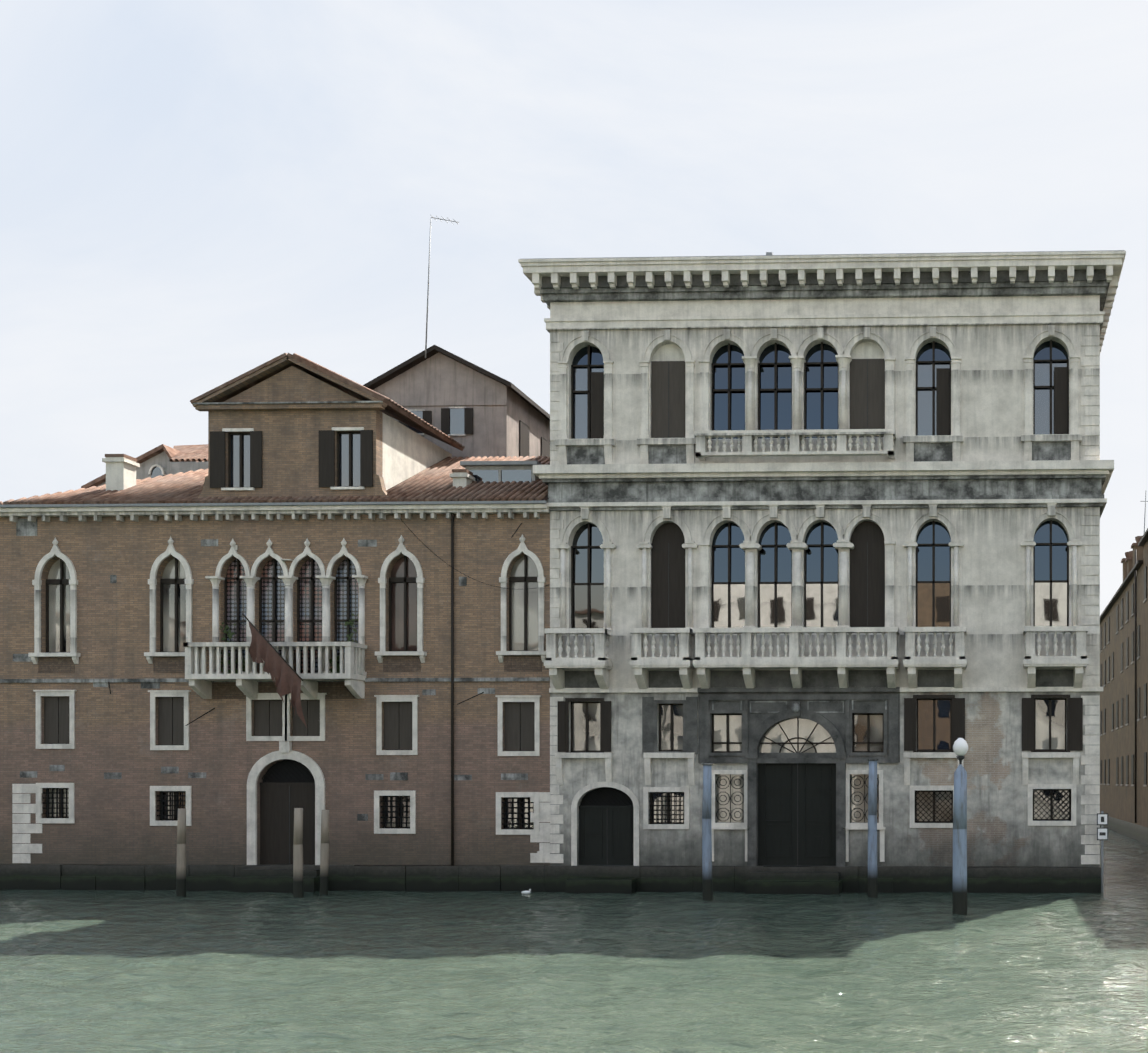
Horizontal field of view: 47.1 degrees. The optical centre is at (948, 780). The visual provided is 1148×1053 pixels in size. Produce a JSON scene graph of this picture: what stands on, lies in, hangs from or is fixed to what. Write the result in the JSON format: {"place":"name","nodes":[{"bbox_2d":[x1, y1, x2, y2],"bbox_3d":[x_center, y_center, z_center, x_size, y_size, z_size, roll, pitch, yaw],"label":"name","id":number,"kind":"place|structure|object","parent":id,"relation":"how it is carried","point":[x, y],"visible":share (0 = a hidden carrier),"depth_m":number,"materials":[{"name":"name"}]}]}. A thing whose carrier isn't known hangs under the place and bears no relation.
{"place":"outdoors","nodes":[
{"label":"outdoors","id":0,"kind":"place"},
{"bbox_2d":[0,825,1147,1052],"bbox_3d":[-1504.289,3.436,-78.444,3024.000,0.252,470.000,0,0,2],"label":"canal water","id":1,"kind":"structure","parent":0,"point":[316,971],"depth_m":21.81,"materials":[{"name":"green liquid"}]},
{"bbox_2d":[0,353,549,892],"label":"brick building","id":2,"kind":"structure","parent":1,"relation":"on","point":[314,589],"depth_m":38.19,"materials":[{"name":"brick"}]},
{"bbox_2d":[521,889,530,893],"bbox_3d":[-12.713,3.337,36.708,0.304,0.170,0.160,0,0,2],"label":"seagull","id":3,"kind":"object","parent":1,"relation":"on","point":[525,892],"visible":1,"depth_m":36.66,"materials":[{"name":"white"}]},
{"bbox_2d":[176,738,967,914],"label":"mooring poles","id":4,"kind":"object","parent":1,"relation":"on","point":[959,889],"visible":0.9,"depth_m":35.18,"materials":[{"name":"blue wood"}]},
{"bbox_2d":[518,250,1125,894],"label":"palace","id":5,"kind":"structure","parent":1,"relation":"in","point":[824,528],"depth_m":37.57,"materials":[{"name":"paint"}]},
{"bbox_2d":[1097,811,1107,892],"bbox_3d":[4.643,2.422,36.974,0.340,3.000,0.104,0,0,2],"label":"signpost","id":6,"kind":"object","parent":1,"relation":"in","point":[1102,820],"visible":0.96,"depth_m":36.93,"materials":[{"name":"white"}]},
{"bbox_2d":[1100,528,1147,843],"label":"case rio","id":7,"kind":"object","parent":1,"relation":"in","point":[1124,711],"visible":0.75,"depth_m":74.93,"materials":[{"name":"paint"}]},
{"bbox_2d":[0,0,1147,614],"label":"sky","id":8,"kind":"structure","parent":0,"point":[195,195],"materials":[{"name":"white"}]},
{"bbox_2d":[81,215,1147,532],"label":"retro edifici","id":9,"kind":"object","parent":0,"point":[475,411],"visible":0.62,"depth_m":44.60,"materials":[{"name":"paint"}]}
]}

